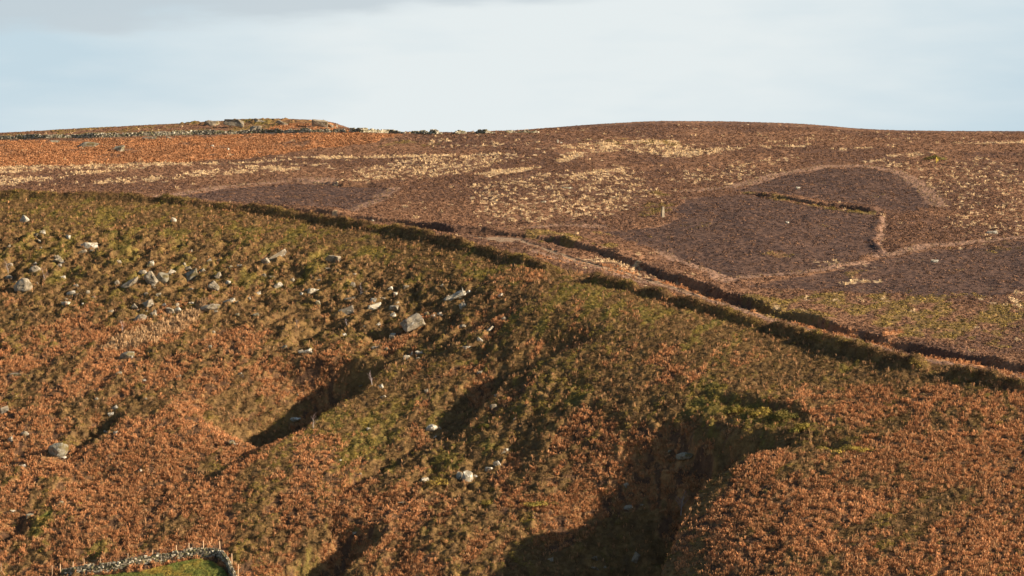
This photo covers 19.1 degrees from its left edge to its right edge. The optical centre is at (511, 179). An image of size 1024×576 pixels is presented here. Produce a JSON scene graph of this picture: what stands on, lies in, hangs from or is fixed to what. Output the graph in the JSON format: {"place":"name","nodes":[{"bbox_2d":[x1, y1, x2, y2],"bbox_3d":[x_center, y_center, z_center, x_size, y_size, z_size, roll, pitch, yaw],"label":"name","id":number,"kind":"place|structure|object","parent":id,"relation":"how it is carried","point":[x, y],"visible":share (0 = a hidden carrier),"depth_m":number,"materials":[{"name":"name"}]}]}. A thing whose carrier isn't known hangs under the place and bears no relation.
{"place":"outdoors","nodes":[
{"label":"outdoors","id":0,"kind":"place"},
{"bbox_2d":[0,118,1023,575],"bbox_3d":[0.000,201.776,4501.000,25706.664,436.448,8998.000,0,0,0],"label":"moorland","id":1,"kind":"structure","parent":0,"point":[708,464],"depth_m":505.53,"materials":[{"name":"brown plant"}]},
{"bbox_2d":[0,406,8,413],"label":"boulder","id":2,"kind":"object","parent":1,"relation":"on","point":[4,409],"visible":1,"depth_m":503.33,"materials":[{"name":"beige stone"}]},
{"bbox_2d":[5,275,12,279],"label":"boulder","id":3,"kind":"object","parent":1,"relation":"on","point":[8,277],"visible":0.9,"depth_m":570.51,"materials":[{"name":"grey stone"}]},
{"bbox_2d":[14,278,32,291],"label":"boulder","id":4,"kind":"object","parent":1,"relation":"on","point":[23,285],"visible":1,"depth_m":559.80,"materials":[{"name":"grey stone"}]},
{"bbox_2d":[19,215,29,222],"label":"boulder","id":5,"kind":"object","parent":1,"relation":"on","point":[24,218],"visible":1,"depth_m":598.80,"materials":[{"name":"grey stone"}]},
{"bbox_2d":[26,513,33,519],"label":"boulder","id":6,"kind":"object","parent":1,"relation":"on","point":[29,515],"visible":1,"depth_m":465.66,"materials":[{"name":"grey stone"}]},
{"bbox_2d":[29,265,40,271],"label":"boulder","id":7,"kind":"object","parent":1,"relation":"on","point":[35,268],"visible":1,"depth_m":568.59,"materials":[{"name":"grey stone"}]},
{"bbox_2d":[48,443,68,456],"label":"boulder","id":8,"kind":"object","parent":1,"relation":"on","point":[58,449],"visible":1,"depth_m":485.13,"materials":[{"name":"beige stone"}]},
{"bbox_2d":[53,256,63,262],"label":"boulder","id":9,"kind":"object","parent":1,"relation":"on","point":[59,259],"visible":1,"depth_m":573.77,"materials":[{"name":"grey stone"}]},
{"bbox_2d":[61,301,69,305],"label":"boulder","id":10,"kind":"object","parent":1,"relation":"on","point":[64,303],"visible":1,"depth_m":550.23,"materials":[{"name":"grey stone"}]},
{"bbox_2d":[66,290,75,294],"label":"boulder","id":11,"kind":"object","parent":1,"relation":"on","point":[72,292],"visible":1,"depth_m":556.26,"materials":[{"name":"grey stone"}]},
{"bbox_2d":[77,142,98,146],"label":"boulder","id":12,"kind":"object","parent":1,"relation":"on","point":[88,144],"visible":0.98,"depth_m":736.77,"materials":[{"name":"grey stone"}]},
{"bbox_2d":[81,242,97,247],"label":"boulder","id":13,"kind":"object","parent":1,"relation":"on","point":[89,245],"visible":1,"depth_m":580.43,"materials":[{"name":"grey stone"}]},
{"bbox_2d":[113,145,124,150],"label":"boulder","id":14,"kind":"object","parent":1,"relation":"on","point":[120,148],"visible":1,"depth_m":724.01,"materials":[{"name":"grey stone"}]},
{"bbox_2d":[1,541,238,575],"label":"stake fence","id":15,"kind":"object","parent":1,"relation":"on","point":[144,554],"visible":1,"depth_m":446.56,"materials":[{"name":"grey wood"}]},
{"bbox_2d":[119,351,134,358],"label":"boulder","id":16,"kind":"object","parent":1,"relation":"on","point":[127,354],"visible":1,"depth_m":520.38,"materials":[{"name":"beige stone"}]},
{"bbox_2d":[121,276,137,287],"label":"boulder","id":17,"kind":"object","parent":1,"relation":"on","point":[129,283],"visible":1,"depth_m":555.89,"materials":[{"name":"grey stone"}]},
{"bbox_2d":[41,511,225,575],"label":"pasture grass","id":18,"kind":"structure","parent":1,"relation":"on","point":[175,569],"depth_m":443.09,"materials":[{"name":"green plant"}]},
{"bbox_2d":[134,314,146,320],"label":"boulder","id":19,"kind":"object","parent":1,"relation":"on","point":[142,316],"visible":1,"depth_m":538.43,"materials":[{"name":"beige stone"}]},
{"bbox_2d":[138,270,146,274],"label":"boulder","id":20,"kind":"object","parent":1,"relation":"on","point":[140,272],"visible":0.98,"depth_m":563.01,"materials":[{"name":"grey stone"}]},
{"bbox_2d":[142,299,153,307],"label":"boulder","id":21,"kind":"object","parent":1,"relation":"on","point":[148,303],"visible":1,"depth_m":545.22,"materials":[{"name":"grey stone"}]},
{"bbox_2d":[60,547,236,575],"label":"drystone wall","id":22,"kind":"structure","parent":1,"relation":"on","point":[220,554],"depth_m":445.77,"materials":[{"name":"grey stone"}]},
{"bbox_2d":[142,136,156,139],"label":"boulder","id":23,"kind":"object","parent":1,"relation":"on","point":[154,137],"visible":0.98,"depth_m":757.06,"materials":[{"name":"grey stone"}]},
{"bbox_2d":[144,271,157,284],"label":"boulder","id":24,"kind":"object","parent":1,"relation":"on","point":[150,278],"visible":1,"depth_m":556.24,"materials":[{"name":"grey stone"}]},
{"bbox_2d":[157,272,168,282],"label":"boulder","id":25,"kind":"object","parent":1,"relation":"on","point":[162,277],"visible":1,"depth_m":557.46,"materials":[{"name":"grey stone"}]},
{"bbox_2d":[166,307,174,313],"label":"boulder","id":26,"kind":"object","parent":1,"relation":"on","point":[169,309],"visible":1,"depth_m":542.08,"materials":[{"name":"grey stone"}]},
{"bbox_2d":[0,127,345,139],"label":"drystone wall","id":27,"kind":"structure","parent":1,"relation":"on","point":[149,133],"depth_m":767.14,"materials":[{"name":"grey stone"}]},
{"bbox_2d":[174,306,181,312],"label":"boulder","id":28,"kind":"object","parent":1,"relation":"on","point":[178,308],"visible":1,"depth_m":543.07,"materials":[{"name":"grey stone"}]},
{"bbox_2d":[185,268,197,281],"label":"boulder","id":29,"kind":"object","parent":1,"relation":"on","point":[191,274],"visible":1,"depth_m":559.50,"materials":[{"name":"grey stone"}]},
{"bbox_2d":[200,304,220,311],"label":"boulder","id":30,"kind":"object","parent":1,"relation":"on","point":[205,308],"visible":1,"depth_m":539.15,"materials":[{"name":"grey stone"}]},
{"bbox_2d":[204,121,218,125],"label":"crag","id":31,"kind":"structure","parent":1,"relation":"on","point":[210,123],"depth_m":790.31,"materials":[{"name":"beige stone"}]},
{"bbox_2d":[208,280,219,290],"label":"boulder","id":32,"kind":"object","parent":1,"relation":"on","point":[213,285],"visible":1,"depth_m":550.60,"materials":[{"name":"grey stone"}]},
{"bbox_2d":[214,272,221,278],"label":"boulder","id":33,"kind":"object","parent":1,"relation":"on","point":[218,275],"visible":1,"depth_m":557.14,"materials":[{"name":"grey stone"}]},
{"bbox_2d":[223,119,243,126],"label":"crag","id":34,"kind":"structure","parent":1,"relation":"on","point":[234,122],"depth_m":781.66,"materials":[{"name":"grey stone"}]},
{"bbox_2d":[250,126,261,130],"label":"crag","id":35,"kind":"structure","parent":1,"relation":"on","point":[254,127],"depth_m":771.80,"materials":[{"name":"grey stone"}]},
{"bbox_2d":[261,258,269,263],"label":"boulder","id":36,"kind":"object","parent":1,"relation":"on","point":[265,260],"visible":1,"depth_m":561.74,"materials":[{"name":"grey stone"}]},
{"bbox_2d":[268,249,286,259],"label":"boulder","id":37,"kind":"object","parent":1,"relation":"on","point":[283,252],"visible":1,"depth_m":565.17,"materials":[{"name":"grey stone"}]},
{"bbox_2d":[274,282,282,288],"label":"boulder","id":38,"kind":"object","parent":1,"relation":"on","point":[278,284],"visible":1,"depth_m":551.31,"materials":[{"name":"grey stone"}]},
{"bbox_2d":[276,120,287,124],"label":"crag","id":39,"kind":"structure","parent":1,"relation":"on","point":[279,122],"depth_m":784.08,"materials":[{"name":"beige stone"}]},
{"bbox_2d":[290,417,300,421],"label":"boulder","id":40,"kind":"object","parent":1,"relation":"on","point":[293,419],"visible":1,"depth_m":502.02,"materials":[{"name":"grey stone"}]},
{"bbox_2d":[299,348,311,354],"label":"boulder","id":41,"kind":"object","parent":1,"relation":"on","point":[309,351],"visible":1,"depth_m":516.14,"materials":[{"name":"grey stone"}]},
{"bbox_2d":[304,288,318,293],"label":"boulder","id":42,"kind":"object","parent":1,"relation":"on","point":[310,290],"visible":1,"depth_m":545.80,"materials":[{"name":"grey stone"}]},
{"bbox_2d":[312,119,327,127],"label":"crag","id":43,"kind":"structure","parent":1,"relation":"on","point":[319,123],"depth_m":779.41,"materials":[{"name":"beige stone"}]},
{"bbox_2d":[326,255,340,262],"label":"boulder","id":44,"kind":"object","parent":1,"relation":"on","point":[332,258],"visible":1,"depth_m":559.20,"materials":[{"name":"grey stone"}]},
{"bbox_2d":[338,305,353,314],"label":"boulder","id":45,"kind":"object","parent":1,"relation":"on","point":[348,310],"visible":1,"depth_m":533.78,"materials":[{"name":"grey stone"}]},
{"bbox_2d":[367,302,380,309],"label":"boulder","id":46,"kind":"object","parent":1,"relation":"on","point":[375,306],"visible":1,"depth_m":535.28,"materials":[{"name":"grey stone"}]},
{"bbox_2d":[349,128,405,133],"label":"drystone wall","id":47,"kind":"structure","parent":1,"relation":"on","point":[363,130],"depth_m":767.84,"materials":[{"name":"grey stone"}]},
{"bbox_2d":[390,305,398,310],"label":"boulder","id":48,"kind":"object","parent":1,"relation":"on","point":[393,307],"visible":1,"depth_m":531.30,"materials":[{"name":"grey stone"}]},
{"bbox_2d":[400,313,425,331],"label":"boulder","id":49,"kind":"object","parent":1,"relation":"on","point":[412,322],"visible":1,"depth_m":518.42,"materials":[{"name":"beige stone"}]},
{"bbox_2d":[410,130,428,133],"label":"ruined wall","id":50,"kind":"structure","parent":1,"relation":"on","point":[421,131],"depth_m":766.38,"materials":[{"name":"grey stone"}]},
{"bbox_2d":[426,424,437,430],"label":"boulder","id":51,"kind":"object","parent":1,"relation":"on","point":[431,427],"visible":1,"depth_m":479.65,"materials":[{"name":"beige stone"}]},
{"bbox_2d":[422,477,447,485],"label":"gorse bush","id":52,"kind":"object","parent":1,"relation":"on","point":[435,480],"visible":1,"depth_m":458.55,"materials":[{"name":"green plant"}]},
{"bbox_2d":[428,129,442,133],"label":"ruined wall","id":53,"kind":"structure","parent":1,"relation":"on","point":[433,131],"depth_m":759.49,"materials":[{"name":"grey stone"}]},
{"bbox_2d":[443,295,453,300],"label":"boulder","id":54,"kind":"object","parent":1,"relation":"on","point":[448,298],"visible":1,"depth_m":528.98,"materials":[{"name":"grey stone"}]},
{"bbox_2d":[451,288,465,299],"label":"boulder","id":55,"kind":"object","parent":1,"relation":"on","point":[457,294],"visible":0.99,"depth_m":528.89,"materials":[{"name":"grey stone"}]},
{"bbox_2d":[456,471,461,480],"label":"boulder","id":56,"kind":"object","parent":1,"relation":"on","point":[458,475],"visible":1,"depth_m":459.46,"materials":[{"name":"grey stone"}]},
{"bbox_2d":[452,130,465,133],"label":"ruined wall","id":57,"kind":"structure","parent":1,"relation":"on","point":[459,132],"depth_m":759.05,"materials":[{"name":"grey stone"}]},
{"bbox_2d":[462,470,472,481],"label":"boulder","id":58,"kind":"object","parent":1,"relation":"on","point":[467,476],"visible":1,"depth_m":458.27,"materials":[{"name":"white stone"}]},
{"bbox_2d":[474,424,487,428],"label":"gorse bush","id":59,"kind":"object","parent":1,"relation":"on","point":[482,425],"visible":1,"depth_m":473.70,"materials":[{"name":"green plant"}]},
{"bbox_2d":[474,129,494,133],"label":"ruined wall","id":60,"kind":"structure","parent":1,"relation":"on","point":[480,131],"depth_m":756.54,"materials":[{"name":"grey stone"}]},
{"bbox_2d":[478,499,492,505],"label":"gorse bush","id":61,"kind":"object","parent":1,"relation":"on","point":[486,502],"visible":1,"depth_m":449.79,"materials":[{"name":"green plant"}]},
{"bbox_2d":[493,461,500,465],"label":"boulder","id":62,"kind":"object","parent":1,"relation":"on","point":[496,463],"visible":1,"depth_m":460.58,"materials":[{"name":"beige stone"}]},
{"bbox_2d":[0,122,1023,575],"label":"heather","id":63,"kind":"object","parent":1,"relation":"on","point":[556,236],"visible":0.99,"depth_m":544.86,"materials":[{"name":"brown plant"}]},
{"bbox_2d":[0,122,1023,575],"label":"bracken","id":64,"kind":"object","parent":1,"relation":"on","point":[246,150],"visible":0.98,"depth_m":456.49,"materials":[{"name":"orange plant"}]},
{"bbox_2d":[0,123,1023,575],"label":"moor grass","id":65,"kind":"structure","parent":1,"relation":"on","point":[152,333],"depth_m":508.30,"materials":[{"name":"beige plant"}]},
{"bbox_2d":[505,130,538,132],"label":"ruined wall","id":66,"kind":"structure","parent":1,"relation":"on","point":[525,131],"depth_m":759.42,"materials":[{"name":"grey stone"}]},
{"bbox_2d":[520,499,558,506],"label":"gorse bush","id":67,"kind":"object","parent":1,"relation":"on","point":[536,502],"visible":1,"depth_m":446.82,"materials":[{"name":"green plant"}]},
{"bbox_2d":[472,236,702,297],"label":"footpath","id":68,"kind":"structure","parent":1,"relation":"on","point":[659,282],"depth_m":543.89,"materials":[{"name":"brown soil"}]},
{"bbox_2d":[624,505,631,509],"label":"boulder","id":69,"kind":"object","parent":1,"relation":"on","point":[627,507],"visible":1,"depth_m":445.15,"materials":[{"name":"grey stone"}]},
{"bbox_2d":[631,552,639,562],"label":"boulder","id":70,"kind":"object","parent":1,"relation":"on","point":[636,556],"visible":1,"depth_m":437.14,"materials":[{"name":"grey stone"}]},
{"bbox_2d":[661,207,664,217],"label":"stone post","id":71,"kind":"object","parent":1,"relation":"on","point":[662,212],"visible":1,"depth_m":600.26,"materials":[{"name":"beige stone"}]},
{"bbox_2d":[676,490,686,514],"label":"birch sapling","id":72,"kind":"object","parent":1,"relation":"on","point":[681,505],"visible":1,"depth_m":443.82,"materials":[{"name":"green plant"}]},
{"bbox_2d":[675,452,693,459],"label":"boulder","id":73,"kind":"object","parent":1,"relation":"on","point":[683,456],"visible":1,"depth_m":449.94,"materials":[{"name":"grey stone"}]},
{"bbox_2d":[723,404,749,412],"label":"gorse bush","id":74,"kind":"object","parent":1,"relation":"on","point":[735,409],"visible":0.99,"depth_m":454.46,"materials":[{"name":"green plant"}]},
{"bbox_2d":[745,407,772,416],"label":"gorse bush","id":75,"kind":"object","parent":1,"relation":"on","point":[758,412],"visible":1,"depth_m":450.52,"materials":[{"name":"green plant"}]},
{"bbox_2d":[769,409,798,420],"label":"gorse bush","id":76,"kind":"object","parent":1,"relation":"on","point":[781,413],"visible":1,"depth_m":447.31,"materials":[{"name":"green plant"}]},
{"bbox_2d":[791,423,813,432],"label":"gorse bush","id":77,"kind":"object","parent":1,"relation":"on","point":[801,426],"visible":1,"depth_m":441.39,"materials":[{"name":"green plant"}]},
{"bbox_2d":[808,445,832,450],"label":"gorse bush","id":78,"kind":"object","parent":1,"relation":"on","point":[821,447],"visible":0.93,"depth_m":433.93,"materials":[{"name":"green plant"}]},
{"bbox_2d":[831,446,874,452],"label":"gorse bush","id":79,"kind":"object","parent":1,"relation":"on","point":[855,448],"visible":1,"depth_m":428.75,"materials":[{"name":"green plant"}]},
{"bbox_2d":[924,154,946,159],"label":"gorse bush","id":80,"kind":"object","parent":1,"relation":"on","point":[934,157],"visible":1,"depth_m":713.48,"materials":[{"name":"yellow plant"}]},
{"bbox_2d":[986,231,997,233],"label":"boulder","id":81,"kind":"object","parent":1,"relation":"on","point":[992,232],"visible":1,"depth_m":592.93,"materials":[{"name":"grey stone"}]},
{"bbox_2d":[0,0,1023,132],"label":"sky","id":82,"kind":"structure","parent":0,"point":[400,65],"materials":[{"name":"white"}]}
]}

